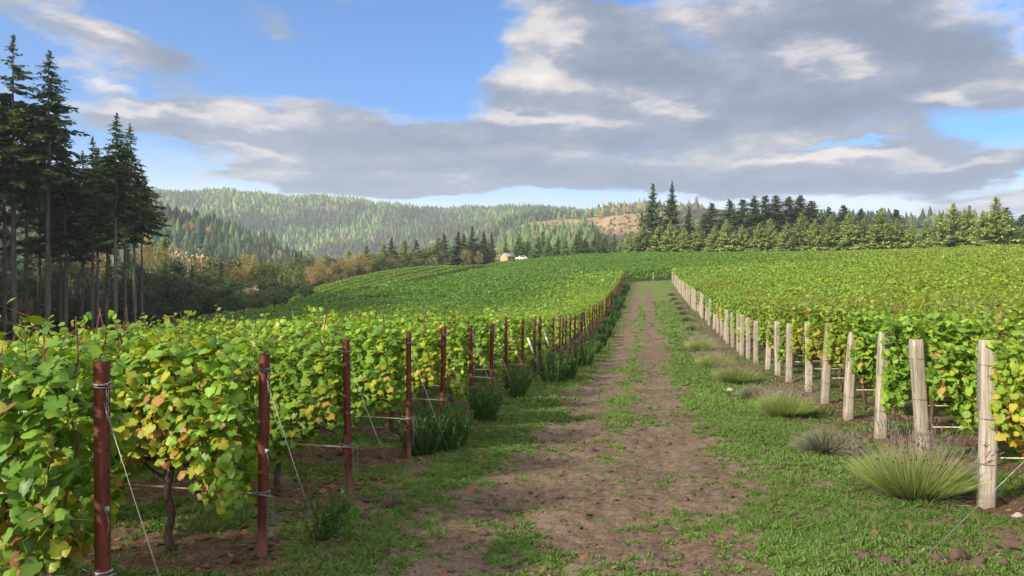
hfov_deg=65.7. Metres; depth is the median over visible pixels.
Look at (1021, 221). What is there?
conifer
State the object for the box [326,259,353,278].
broadleaf tree
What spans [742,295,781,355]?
grapevine
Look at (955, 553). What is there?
soil clod
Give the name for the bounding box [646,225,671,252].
young conifer
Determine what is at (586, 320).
grapevine
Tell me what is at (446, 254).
broadleaf tree
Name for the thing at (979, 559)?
soil clod
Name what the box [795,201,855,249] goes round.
conifer
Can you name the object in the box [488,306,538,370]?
grapevine
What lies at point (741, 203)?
conifer
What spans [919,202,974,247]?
young conifer
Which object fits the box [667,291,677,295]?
lavender bush
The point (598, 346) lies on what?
herb shrub
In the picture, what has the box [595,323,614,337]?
herb shrub
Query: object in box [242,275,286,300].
broadleaf tree
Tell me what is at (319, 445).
irrigation hose
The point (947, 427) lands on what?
irrigation hose
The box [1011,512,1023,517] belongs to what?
stone
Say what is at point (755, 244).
young conifer
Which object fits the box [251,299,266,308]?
broadleaf tree
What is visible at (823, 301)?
grapevine
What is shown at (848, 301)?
grapevine
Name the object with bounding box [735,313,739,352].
wooden end post
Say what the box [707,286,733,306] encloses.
grapevine
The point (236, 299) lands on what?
broadleaf tree
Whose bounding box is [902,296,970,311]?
grapevine
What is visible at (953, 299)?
grapevine
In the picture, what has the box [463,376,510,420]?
herb shrub
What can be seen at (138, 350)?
grapevine
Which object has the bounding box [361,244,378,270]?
conifer
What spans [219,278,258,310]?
broadleaf tree
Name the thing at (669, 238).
young conifer
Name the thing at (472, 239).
conifer
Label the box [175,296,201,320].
broadleaf tree
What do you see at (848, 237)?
young conifer
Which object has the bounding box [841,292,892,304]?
grapevine
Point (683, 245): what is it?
young conifer
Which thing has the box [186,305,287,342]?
grapevine
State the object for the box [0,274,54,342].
broadleaf tree
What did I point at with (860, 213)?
conifer
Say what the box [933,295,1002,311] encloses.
grapevine
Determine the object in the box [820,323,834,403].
wooden end post
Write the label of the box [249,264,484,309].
vineyard
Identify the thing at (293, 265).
broadleaf tree
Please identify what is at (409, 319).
grapevine
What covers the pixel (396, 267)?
broadleaf tree
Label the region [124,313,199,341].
grapevine
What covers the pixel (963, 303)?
grapevine
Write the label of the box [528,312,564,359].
grapevine
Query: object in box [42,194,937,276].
hills
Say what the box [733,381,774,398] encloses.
lavender bush
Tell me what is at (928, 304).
grapevine
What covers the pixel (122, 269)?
broadleaf tree
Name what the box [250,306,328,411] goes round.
grapevine
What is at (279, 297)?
broadleaf tree
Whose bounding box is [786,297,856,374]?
grapevine
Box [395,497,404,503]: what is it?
soil clod
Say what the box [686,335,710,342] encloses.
lavender bush
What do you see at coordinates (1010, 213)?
conifer
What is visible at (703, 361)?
lavender bush
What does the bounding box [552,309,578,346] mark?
grapevine
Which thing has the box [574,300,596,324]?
grapevine
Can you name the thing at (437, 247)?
conifer
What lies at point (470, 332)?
rusty end post
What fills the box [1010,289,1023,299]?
grapevine
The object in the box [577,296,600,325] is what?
grapevine
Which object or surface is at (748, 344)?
wooden end post
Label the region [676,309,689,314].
lavender bush
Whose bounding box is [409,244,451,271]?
broadleaf tree
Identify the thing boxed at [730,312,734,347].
wooden end post
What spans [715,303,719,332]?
wooden end post
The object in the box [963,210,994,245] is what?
young conifer
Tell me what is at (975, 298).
grapevine
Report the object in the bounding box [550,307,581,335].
grapevine
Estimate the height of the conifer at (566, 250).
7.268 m
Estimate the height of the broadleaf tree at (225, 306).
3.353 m
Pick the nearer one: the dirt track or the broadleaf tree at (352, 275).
the dirt track
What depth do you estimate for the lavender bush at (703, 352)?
27.45 m
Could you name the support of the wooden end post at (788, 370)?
on the ground at (203, 547)
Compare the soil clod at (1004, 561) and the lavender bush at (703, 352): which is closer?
the soil clod at (1004, 561)
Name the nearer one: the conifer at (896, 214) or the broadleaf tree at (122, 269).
the broadleaf tree at (122, 269)
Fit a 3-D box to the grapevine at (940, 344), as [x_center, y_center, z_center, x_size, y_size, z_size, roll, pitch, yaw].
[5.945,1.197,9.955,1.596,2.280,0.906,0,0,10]
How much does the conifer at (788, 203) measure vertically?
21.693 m
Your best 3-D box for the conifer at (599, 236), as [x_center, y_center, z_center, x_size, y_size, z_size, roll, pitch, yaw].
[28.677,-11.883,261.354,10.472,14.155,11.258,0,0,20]
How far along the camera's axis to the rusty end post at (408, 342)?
10.07 m
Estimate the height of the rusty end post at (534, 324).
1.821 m
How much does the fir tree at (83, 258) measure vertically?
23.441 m
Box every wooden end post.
[688,286,690,305]
[691,287,693,307]
[694,290,696,310]
[701,294,703,318]
[705,296,707,320]
[707,298,711,325]
[713,302,715,329]
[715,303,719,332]
[719,307,723,335]
[722,309,725,339]
[724,310,729,343]
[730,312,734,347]
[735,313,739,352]
[738,314,744,356]
[744,317,750,359]
[752,321,758,363]
[764,317,773,369]
[773,321,780,375]
[784,323,793,382]
[802,322,812,391]
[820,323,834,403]
[842,332,858,420]
[873,331,890,439]
[908,338,930,460]
[973,339,997,508]
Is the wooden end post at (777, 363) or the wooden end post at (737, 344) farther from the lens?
the wooden end post at (737, 344)
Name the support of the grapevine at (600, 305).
on the ground at (203, 547)
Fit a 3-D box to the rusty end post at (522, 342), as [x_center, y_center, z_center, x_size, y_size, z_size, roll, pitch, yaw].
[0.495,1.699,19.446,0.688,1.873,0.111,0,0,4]
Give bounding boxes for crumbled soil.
[40,368,1023,575]
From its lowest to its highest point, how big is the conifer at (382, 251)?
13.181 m
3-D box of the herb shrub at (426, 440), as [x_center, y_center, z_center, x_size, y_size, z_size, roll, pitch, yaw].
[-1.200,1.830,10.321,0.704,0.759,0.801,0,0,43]
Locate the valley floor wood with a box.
[490,212,601,261]
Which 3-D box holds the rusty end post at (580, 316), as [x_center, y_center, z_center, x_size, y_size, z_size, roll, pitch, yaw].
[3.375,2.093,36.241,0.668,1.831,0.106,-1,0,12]
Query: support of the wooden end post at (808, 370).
on the ground at (203, 547)
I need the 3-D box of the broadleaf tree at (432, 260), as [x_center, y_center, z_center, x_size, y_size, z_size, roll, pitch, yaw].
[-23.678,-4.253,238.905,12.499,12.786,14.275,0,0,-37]
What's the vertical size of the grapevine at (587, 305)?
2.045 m
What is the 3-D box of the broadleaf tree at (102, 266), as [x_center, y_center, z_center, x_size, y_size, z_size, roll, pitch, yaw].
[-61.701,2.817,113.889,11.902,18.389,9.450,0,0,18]
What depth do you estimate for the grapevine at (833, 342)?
15.44 m
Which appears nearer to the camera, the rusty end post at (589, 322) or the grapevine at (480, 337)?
the grapevine at (480, 337)
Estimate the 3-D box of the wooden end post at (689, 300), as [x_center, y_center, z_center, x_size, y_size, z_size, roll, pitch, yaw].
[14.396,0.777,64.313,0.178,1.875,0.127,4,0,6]
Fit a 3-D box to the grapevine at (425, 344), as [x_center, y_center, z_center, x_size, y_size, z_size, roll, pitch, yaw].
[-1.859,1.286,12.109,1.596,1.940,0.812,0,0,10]
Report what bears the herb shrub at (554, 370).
on the ground at (203, 547)
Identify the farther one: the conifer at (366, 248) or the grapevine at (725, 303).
the conifer at (366, 248)
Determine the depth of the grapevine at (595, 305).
51.23 m
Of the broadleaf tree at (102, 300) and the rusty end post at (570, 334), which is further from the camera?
the broadleaf tree at (102, 300)
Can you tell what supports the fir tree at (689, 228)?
on the ground at (203, 547)
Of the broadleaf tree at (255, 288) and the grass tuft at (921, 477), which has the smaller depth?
the grass tuft at (921, 477)
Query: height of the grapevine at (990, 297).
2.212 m
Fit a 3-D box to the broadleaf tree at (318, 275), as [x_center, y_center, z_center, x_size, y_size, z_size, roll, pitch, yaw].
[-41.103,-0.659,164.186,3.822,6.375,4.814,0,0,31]
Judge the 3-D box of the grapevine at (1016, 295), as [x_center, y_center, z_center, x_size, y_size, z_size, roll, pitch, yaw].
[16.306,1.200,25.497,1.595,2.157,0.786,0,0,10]
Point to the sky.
(910, 106)
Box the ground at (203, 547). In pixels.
[1,271,1023,575]
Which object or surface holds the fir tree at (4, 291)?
on the ground at (203, 547)
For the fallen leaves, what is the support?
on the ground at (203, 547)
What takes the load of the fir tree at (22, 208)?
on the ground at (203, 547)
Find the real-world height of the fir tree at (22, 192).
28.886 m
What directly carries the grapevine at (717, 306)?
on the ground at (203, 547)
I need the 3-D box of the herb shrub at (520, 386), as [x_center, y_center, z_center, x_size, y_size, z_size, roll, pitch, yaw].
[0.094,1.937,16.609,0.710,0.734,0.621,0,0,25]
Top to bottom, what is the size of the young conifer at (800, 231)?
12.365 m
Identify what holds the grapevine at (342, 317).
on the ground at (203, 547)
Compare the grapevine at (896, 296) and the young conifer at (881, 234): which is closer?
the grapevine at (896, 296)
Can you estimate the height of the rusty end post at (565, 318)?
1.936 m
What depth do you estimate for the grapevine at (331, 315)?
12.19 m
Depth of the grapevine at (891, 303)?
22.54 m
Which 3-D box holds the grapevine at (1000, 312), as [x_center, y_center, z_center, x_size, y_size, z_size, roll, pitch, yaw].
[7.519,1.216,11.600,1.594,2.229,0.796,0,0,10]
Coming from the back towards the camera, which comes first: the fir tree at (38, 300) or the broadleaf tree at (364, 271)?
the broadleaf tree at (364, 271)
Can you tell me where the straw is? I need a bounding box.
[8,366,1018,575]
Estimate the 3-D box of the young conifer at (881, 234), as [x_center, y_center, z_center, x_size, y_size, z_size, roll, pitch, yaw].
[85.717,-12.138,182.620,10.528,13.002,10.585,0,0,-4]
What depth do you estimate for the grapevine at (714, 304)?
41.66 m
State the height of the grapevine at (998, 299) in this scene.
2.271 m
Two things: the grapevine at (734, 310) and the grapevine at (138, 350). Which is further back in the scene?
the grapevine at (734, 310)
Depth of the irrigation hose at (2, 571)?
4.56 m
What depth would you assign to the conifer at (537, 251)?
237.43 m
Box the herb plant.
[302,487,360,540]
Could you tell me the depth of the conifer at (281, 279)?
139.87 m
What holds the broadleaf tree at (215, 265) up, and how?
on the ground at (203, 547)
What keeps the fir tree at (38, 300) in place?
on the ground at (203, 547)
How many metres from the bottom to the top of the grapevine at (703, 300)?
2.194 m
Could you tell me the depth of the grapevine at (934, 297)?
29.43 m
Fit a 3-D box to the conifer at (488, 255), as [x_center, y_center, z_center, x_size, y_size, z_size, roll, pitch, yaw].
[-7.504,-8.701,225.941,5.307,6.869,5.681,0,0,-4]
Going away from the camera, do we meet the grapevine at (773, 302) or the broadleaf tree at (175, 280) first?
the grapevine at (773, 302)
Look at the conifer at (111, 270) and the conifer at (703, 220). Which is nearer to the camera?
the conifer at (111, 270)
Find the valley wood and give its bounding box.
[68,250,303,303]
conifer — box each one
[0,224,23,300]
[0,250,35,340]
[17,254,44,280]
[93,256,128,334]
[113,243,156,330]
[131,236,180,329]
[187,265,203,321]
[216,262,241,309]
[274,271,290,303]
[291,265,309,294]
[339,250,357,266]
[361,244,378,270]
[376,243,394,269]
[386,237,407,266]
[396,239,423,266]
[408,239,427,261]
[421,237,449,265]
[431,233,452,264]
[443,232,475,265]
[453,234,479,270]
[467,227,488,263]
[469,245,483,264]
[475,230,497,261]
[482,246,493,263]
[488,233,499,262]
[499,240,510,260]
[511,234,530,259]
[511,237,526,259]
[519,239,531,257]
[528,237,543,257]
[533,231,546,251]
[541,239,556,256]
[552,235,564,255]
[557,237,572,255]
[570,234,585,254]
[571,229,588,253]
[578,237,592,253]
[586,233,602,252]
[592,231,602,252]
[600,235,610,252]
[606,234,619,252]
[615,238,626,252]
[620,231,638,252]
[626,223,653,251]
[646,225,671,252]
[656,221,681,251]
[674,227,695,251]
[685,224,708,251]
[693,214,734,246]
[695,203,741,249]
[702,225,721,251]
[713,199,744,231]
[714,220,741,251]
[718,199,763,245]
[721,195,785,250]
[725,195,775,245]
[732,224,754,251]
[744,223,776,251]
[746,195,793,249]
[757,218,780,251]
[768,196,813,243]
[770,221,799,250]
[776,195,825,246]
[789,213,814,250]
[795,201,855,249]
[798,219,826,250]
[813,215,847,250]
[820,207,853,239]
[825,204,860,239]
[830,213,867,250]
[850,208,875,238]
[853,217,881,249]
[859,208,908,249]
[861,209,893,244]
[886,209,921,245]
[887,219,912,248]
[899,225,922,248]
[910,220,934,248]
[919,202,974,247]
[921,213,952,247]
[950,205,980,246]
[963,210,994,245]
[964,196,1020,246]
[997,207,1019,242]
[1000,220,1023,244]
[1014,214,1023,239]
[1016,227,1023,244]
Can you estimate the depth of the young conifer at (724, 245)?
195.14 m
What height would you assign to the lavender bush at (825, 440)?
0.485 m
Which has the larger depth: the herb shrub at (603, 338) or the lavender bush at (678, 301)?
the lavender bush at (678, 301)
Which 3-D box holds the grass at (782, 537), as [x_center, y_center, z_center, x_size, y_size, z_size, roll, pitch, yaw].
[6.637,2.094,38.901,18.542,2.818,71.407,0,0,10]
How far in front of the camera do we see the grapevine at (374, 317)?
14.14 m
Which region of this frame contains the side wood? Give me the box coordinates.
[687,206,1020,229]
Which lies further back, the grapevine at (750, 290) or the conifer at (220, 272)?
the conifer at (220, 272)
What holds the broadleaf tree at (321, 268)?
on the ground at (203, 547)
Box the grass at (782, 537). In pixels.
[0,299,1023,575]
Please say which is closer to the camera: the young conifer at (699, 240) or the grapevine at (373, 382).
the grapevine at (373, 382)
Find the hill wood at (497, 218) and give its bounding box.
[133,186,704,263]
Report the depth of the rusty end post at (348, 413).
8.20 m
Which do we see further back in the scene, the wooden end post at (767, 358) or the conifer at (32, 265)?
the conifer at (32, 265)
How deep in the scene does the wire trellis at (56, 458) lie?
4.53 m
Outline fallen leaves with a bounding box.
[12,366,1022,575]
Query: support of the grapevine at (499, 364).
on the ground at (203, 547)
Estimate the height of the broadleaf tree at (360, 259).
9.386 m
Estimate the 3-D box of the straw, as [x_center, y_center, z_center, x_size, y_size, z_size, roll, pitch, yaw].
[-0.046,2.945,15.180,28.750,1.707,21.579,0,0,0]
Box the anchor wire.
[921,461,1023,554]
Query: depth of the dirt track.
8.65 m
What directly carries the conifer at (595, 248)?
on the ground at (203, 547)
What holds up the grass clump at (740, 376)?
on the ground at (203, 547)
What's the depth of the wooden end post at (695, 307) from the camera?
56.76 m
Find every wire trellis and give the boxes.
[4,401,93,520]
[7,365,258,451]
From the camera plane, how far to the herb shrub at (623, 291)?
87.87 m
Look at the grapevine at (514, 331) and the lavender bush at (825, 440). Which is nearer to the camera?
the lavender bush at (825, 440)
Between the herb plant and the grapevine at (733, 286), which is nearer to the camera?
the herb plant
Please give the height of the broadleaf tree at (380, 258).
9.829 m
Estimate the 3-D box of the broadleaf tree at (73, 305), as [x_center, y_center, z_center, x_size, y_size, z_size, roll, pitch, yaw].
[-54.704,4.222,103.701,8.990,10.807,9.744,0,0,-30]
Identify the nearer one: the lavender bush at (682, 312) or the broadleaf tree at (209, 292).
the lavender bush at (682, 312)
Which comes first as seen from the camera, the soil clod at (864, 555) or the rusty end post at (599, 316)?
the soil clod at (864, 555)
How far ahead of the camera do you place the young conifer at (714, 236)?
197.42 m
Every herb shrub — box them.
[390,400,453,455]
[430,405,474,451]
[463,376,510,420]
[500,363,535,397]
[534,353,571,382]
[549,349,582,378]
[570,341,595,365]
[588,338,603,352]
[592,332,608,346]
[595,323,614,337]
[602,314,617,327]
[606,309,621,320]
[610,303,621,313]
[612,297,623,307]
[616,292,626,301]
[619,287,627,295]
[621,283,630,290]
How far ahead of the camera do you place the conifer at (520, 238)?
261.61 m
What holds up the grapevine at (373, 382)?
on the ground at (203, 547)
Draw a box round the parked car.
[515,256,526,259]
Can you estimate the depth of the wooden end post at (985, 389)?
8.14 m
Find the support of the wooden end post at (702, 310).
on the ground at (203, 547)
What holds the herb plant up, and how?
on the ground at (203, 547)
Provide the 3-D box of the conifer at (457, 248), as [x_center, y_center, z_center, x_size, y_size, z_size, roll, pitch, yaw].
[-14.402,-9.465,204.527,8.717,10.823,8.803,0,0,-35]
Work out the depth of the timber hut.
235.75 m
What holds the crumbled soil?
on the ground at (203, 547)
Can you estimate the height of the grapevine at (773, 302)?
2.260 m
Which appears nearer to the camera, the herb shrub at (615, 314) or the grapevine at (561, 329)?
the grapevine at (561, 329)
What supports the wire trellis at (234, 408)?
attached to the rusty end post at (264, 490)
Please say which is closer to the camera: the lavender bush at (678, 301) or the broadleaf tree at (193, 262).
the lavender bush at (678, 301)
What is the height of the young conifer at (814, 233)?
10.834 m
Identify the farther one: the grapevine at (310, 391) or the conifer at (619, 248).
the conifer at (619, 248)
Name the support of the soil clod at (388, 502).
on the ground at (203, 547)
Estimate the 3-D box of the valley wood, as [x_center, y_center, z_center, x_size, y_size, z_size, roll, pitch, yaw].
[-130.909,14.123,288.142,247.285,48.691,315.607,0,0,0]
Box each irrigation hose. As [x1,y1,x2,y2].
[0,570,60,575]
[122,483,256,493]
[297,443,343,446]
[360,416,405,418]
[930,426,976,427]
[997,457,1023,458]
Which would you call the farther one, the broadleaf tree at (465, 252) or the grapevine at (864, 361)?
the broadleaf tree at (465, 252)
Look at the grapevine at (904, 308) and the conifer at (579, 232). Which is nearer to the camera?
the grapevine at (904, 308)
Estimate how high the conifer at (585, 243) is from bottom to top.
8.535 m
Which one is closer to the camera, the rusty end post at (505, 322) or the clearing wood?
the rusty end post at (505, 322)
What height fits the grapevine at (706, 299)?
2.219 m
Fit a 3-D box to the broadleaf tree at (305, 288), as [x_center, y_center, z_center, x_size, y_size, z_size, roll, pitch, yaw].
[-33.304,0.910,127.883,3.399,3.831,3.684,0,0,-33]
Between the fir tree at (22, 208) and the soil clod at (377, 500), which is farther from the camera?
the fir tree at (22, 208)
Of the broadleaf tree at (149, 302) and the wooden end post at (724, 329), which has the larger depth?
the broadleaf tree at (149, 302)
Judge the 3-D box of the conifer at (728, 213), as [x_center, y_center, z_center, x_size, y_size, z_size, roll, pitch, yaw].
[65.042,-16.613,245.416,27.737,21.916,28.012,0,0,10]
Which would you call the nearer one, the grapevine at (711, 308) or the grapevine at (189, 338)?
the grapevine at (189, 338)
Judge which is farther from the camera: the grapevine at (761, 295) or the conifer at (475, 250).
the conifer at (475, 250)
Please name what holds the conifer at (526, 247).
on the ground at (203, 547)
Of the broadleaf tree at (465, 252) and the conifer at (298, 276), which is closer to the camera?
the conifer at (298, 276)
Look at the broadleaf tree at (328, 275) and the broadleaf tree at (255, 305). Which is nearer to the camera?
the broadleaf tree at (255, 305)
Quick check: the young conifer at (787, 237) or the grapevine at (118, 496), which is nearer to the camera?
the grapevine at (118, 496)
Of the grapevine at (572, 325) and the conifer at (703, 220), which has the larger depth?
the conifer at (703, 220)
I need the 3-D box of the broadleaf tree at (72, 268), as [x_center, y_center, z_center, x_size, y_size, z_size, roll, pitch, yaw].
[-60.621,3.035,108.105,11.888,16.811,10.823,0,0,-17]
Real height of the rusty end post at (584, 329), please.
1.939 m
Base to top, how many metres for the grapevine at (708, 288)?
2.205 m
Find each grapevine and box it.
[0,298,139,575]
[0,310,135,513]
[3,315,112,372]
[35,320,117,348]
[62,308,275,552]
[93,315,237,472]
[103,307,222,431]
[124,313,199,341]
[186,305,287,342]
[192,317,309,433]
[201,316,353,492]
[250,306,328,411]
[259,305,363,420]
[278,303,405,455]
[306,310,362,322]
[312,306,396,359]
[341,309,385,319]
[346,312,440,431]
[353,307,419,324]
[387,308,468,412]
[414,302,489,402]
[437,309,504,380]
[459,305,520,382]
[479,305,531,365]
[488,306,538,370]
[507,309,548,369]
[514,311,555,366]
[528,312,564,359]
[536,307,555,313]
[536,312,561,362]
[537,312,571,351]
[540,310,573,352]
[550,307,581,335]
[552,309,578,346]
[555,305,585,336]
[563,303,588,337]
[565,305,587,340]
[569,300,594,321]
[569,304,591,334]
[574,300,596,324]
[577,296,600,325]
[578,301,598,317]
[581,296,601,318]
[585,293,604,308]
[587,297,604,315]
[695,284,711,305]
[697,283,715,303]
[699,283,719,301]
[701,283,724,294]
[702,284,725,308]
[705,284,730,307]
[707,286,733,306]
[709,287,737,318]
[712,289,740,321]
[715,290,745,316]
[719,290,750,335]
[721,282,745,289]
[722,296,756,322]
[726,293,762,342]
[731,297,763,347]
[735,287,761,296]
[736,298,773,341]
[739,287,767,296]
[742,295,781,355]
[747,290,777,300]
[748,299,785,358]
[751,291,782,300]
[755,299,789,363]
[764,296,816,368]
[770,294,810,303]
[775,294,822,363]
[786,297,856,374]
[793,297,833,359]
[799,296,845,304]
[801,296,878,391]
[819,293,908,403]
[829,295,880,310]
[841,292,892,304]
[841,300,944,419]
[846,291,911,310]
[860,296,916,306]
[863,296,937,343]
[869,293,906,303]
[870,296,990,438]
[876,290,919,301]
[885,292,936,304]
[891,296,967,403]
[894,294,931,301]
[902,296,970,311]
[905,295,963,308]
[912,288,956,301]
[914,297,1023,434]
[922,293,1021,360]
[932,293,976,302]
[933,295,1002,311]
[942,296,990,309]
[951,293,998,303]
[956,291,1010,306]
[963,295,1023,362]
[963,296,1018,310]
[963,296,1023,318]
[968,290,1016,300]
[973,305,1023,463]
[984,291,1023,308]
[999,293,1023,302]
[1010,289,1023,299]
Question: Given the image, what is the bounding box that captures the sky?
[0,0,1023,225]
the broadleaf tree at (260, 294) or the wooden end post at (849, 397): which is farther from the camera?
the broadleaf tree at (260, 294)
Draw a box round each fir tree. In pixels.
[0,34,70,340]
[0,50,105,334]
[0,105,50,340]
[0,135,69,335]
[0,206,36,240]
[1,118,63,333]
[8,126,109,334]
[24,160,87,338]
[33,150,118,328]
[57,136,117,328]
[73,149,128,328]
[74,113,158,329]
[86,124,169,322]
[95,150,148,333]
[108,153,164,329]
[121,167,172,325]
[633,211,644,241]
[635,183,671,248]
[658,181,682,243]
[675,205,695,247]
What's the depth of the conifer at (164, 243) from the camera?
139.74 m
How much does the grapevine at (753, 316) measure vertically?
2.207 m
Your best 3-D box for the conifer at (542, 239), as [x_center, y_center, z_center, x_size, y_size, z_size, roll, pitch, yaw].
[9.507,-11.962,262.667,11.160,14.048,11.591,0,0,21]
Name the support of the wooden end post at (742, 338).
on the ground at (203, 547)
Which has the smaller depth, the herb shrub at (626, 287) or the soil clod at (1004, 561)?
the soil clod at (1004, 561)
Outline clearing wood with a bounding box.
[596,197,702,216]
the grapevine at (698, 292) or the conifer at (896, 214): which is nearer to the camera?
the grapevine at (698, 292)
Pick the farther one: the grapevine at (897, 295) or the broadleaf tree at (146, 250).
the broadleaf tree at (146, 250)
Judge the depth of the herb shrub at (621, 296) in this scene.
77.93 m
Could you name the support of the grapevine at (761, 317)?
on the ground at (203, 547)
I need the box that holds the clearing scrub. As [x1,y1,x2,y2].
[494,206,695,240]
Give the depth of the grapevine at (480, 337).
15.67 m
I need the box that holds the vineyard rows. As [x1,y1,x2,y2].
[61,244,1023,340]
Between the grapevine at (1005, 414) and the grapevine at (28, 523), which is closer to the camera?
the grapevine at (28, 523)
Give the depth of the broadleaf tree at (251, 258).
148.65 m
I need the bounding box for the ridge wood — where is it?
[0,193,324,285]
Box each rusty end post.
[80,361,159,575]
[249,353,329,560]
[336,339,402,496]
[401,333,452,457]
[436,326,478,433]
[464,325,505,414]
[486,323,519,402]
[503,317,533,392]
[519,319,545,384]
[532,320,545,377]
[538,316,553,372]
[551,318,562,357]
[557,316,568,354]
[561,316,572,355]
[564,316,575,352]
[569,314,580,353]
[574,315,585,350]
[578,314,586,342]
[581,312,589,345]
[584,309,592,341]
[589,307,590,338]
[591,307,599,335]
[598,302,600,326]
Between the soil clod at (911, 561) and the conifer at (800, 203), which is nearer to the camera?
the soil clod at (911, 561)
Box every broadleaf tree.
[0,260,43,330]
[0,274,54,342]
[7,282,76,340]
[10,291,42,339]
[17,285,99,336]
[28,254,109,337]
[54,251,119,325]
[56,279,120,333]
[84,276,148,329]
[102,260,167,326]
[118,264,179,329]
[130,233,169,275]
[133,291,168,327]
[137,271,191,323]
[152,256,204,323]
[158,277,210,320]
[161,238,222,296]
[172,252,250,290]
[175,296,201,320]
[180,282,232,321]
[195,271,231,318]
[201,287,249,312]
[211,299,236,312]
[217,263,249,284]
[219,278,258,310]
[223,252,268,308]
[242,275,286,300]
[243,285,259,302]
[243,289,269,308]
[244,258,294,290]
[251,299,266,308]
[261,286,291,306]
[277,281,302,298]
[280,254,355,285]
[294,282,314,298]
[300,255,362,279]
[302,271,324,285]
[304,257,340,283]
[312,280,324,286]
[323,273,340,280]
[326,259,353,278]
[327,264,355,277]
[344,253,373,275]
[355,267,367,275]
[365,252,400,270]
[376,256,403,269]
[408,256,427,266]
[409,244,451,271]
[420,254,448,265]
[432,250,454,264]
[459,249,471,264]
[473,251,483,264]
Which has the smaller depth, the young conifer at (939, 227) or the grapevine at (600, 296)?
the grapevine at (600, 296)
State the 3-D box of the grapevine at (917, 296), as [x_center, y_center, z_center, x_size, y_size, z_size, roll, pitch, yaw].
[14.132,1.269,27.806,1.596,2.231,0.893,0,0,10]
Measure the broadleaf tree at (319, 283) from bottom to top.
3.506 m
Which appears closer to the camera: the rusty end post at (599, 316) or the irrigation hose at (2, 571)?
the irrigation hose at (2, 571)
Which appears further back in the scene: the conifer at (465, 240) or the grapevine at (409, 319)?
the conifer at (465, 240)
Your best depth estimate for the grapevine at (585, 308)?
43.79 m
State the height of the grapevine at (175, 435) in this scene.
2.049 m
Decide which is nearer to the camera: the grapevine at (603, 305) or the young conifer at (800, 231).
the grapevine at (603, 305)
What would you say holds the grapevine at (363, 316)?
on the ground at (203, 547)
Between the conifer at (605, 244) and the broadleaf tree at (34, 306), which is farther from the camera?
the conifer at (605, 244)
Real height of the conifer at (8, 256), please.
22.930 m
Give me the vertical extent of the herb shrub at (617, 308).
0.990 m
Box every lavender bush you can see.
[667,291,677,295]
[671,298,684,304]
[675,303,687,309]
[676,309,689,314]
[679,315,695,321]
[681,322,702,330]
[681,332,722,351]
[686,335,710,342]
[689,344,739,367]
[691,349,717,358]
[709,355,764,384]
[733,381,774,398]
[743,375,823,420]
[778,422,865,456]
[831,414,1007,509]
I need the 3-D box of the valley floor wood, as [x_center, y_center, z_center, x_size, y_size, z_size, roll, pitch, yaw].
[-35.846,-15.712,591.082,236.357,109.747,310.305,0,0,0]
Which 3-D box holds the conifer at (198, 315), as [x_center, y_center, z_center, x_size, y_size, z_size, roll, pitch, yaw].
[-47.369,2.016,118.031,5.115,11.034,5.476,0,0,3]
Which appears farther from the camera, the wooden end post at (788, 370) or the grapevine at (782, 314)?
the grapevine at (782, 314)
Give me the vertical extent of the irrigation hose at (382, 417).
1.606 m
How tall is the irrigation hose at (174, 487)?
1.469 m
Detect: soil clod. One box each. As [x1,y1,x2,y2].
[372,497,380,502]
[381,498,396,507]
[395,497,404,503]
[858,552,870,559]
[880,555,893,564]
[904,557,913,564]
[930,553,947,560]
[946,547,967,560]
[972,555,985,563]
[997,558,1008,565]
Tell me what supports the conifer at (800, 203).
on the ground at (203, 547)
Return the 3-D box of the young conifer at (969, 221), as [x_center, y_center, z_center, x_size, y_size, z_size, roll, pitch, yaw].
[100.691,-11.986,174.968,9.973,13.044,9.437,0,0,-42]
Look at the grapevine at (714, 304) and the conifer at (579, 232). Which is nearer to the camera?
the grapevine at (714, 304)
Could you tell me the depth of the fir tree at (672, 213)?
212.57 m
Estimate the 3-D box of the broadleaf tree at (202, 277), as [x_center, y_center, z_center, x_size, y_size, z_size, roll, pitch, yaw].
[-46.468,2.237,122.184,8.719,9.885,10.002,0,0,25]
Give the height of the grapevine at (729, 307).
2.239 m
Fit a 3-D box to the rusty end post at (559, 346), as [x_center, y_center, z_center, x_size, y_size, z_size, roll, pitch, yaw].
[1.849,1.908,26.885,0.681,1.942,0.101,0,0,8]
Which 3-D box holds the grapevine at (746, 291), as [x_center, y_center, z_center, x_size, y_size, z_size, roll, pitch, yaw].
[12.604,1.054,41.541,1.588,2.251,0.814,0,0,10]
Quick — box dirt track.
[339,283,801,575]
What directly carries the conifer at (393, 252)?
on the ground at (203, 547)
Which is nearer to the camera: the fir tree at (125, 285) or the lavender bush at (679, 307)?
the lavender bush at (679, 307)
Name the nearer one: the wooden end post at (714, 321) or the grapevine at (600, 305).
the wooden end post at (714, 321)
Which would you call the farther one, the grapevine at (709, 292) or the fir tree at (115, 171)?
the fir tree at (115, 171)
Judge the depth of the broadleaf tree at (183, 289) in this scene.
102.99 m
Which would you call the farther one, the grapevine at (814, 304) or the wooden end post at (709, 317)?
the wooden end post at (709, 317)
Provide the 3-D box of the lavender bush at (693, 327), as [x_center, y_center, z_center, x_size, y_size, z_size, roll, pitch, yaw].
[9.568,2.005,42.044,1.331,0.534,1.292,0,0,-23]
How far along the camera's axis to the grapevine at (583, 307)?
45.60 m
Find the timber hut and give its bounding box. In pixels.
[499,253,515,260]
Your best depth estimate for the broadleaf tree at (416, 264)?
228.08 m
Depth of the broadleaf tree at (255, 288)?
121.60 m
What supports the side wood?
on the hills at (604, 221)
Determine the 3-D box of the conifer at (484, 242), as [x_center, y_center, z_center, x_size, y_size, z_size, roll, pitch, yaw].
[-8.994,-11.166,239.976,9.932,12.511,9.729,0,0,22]

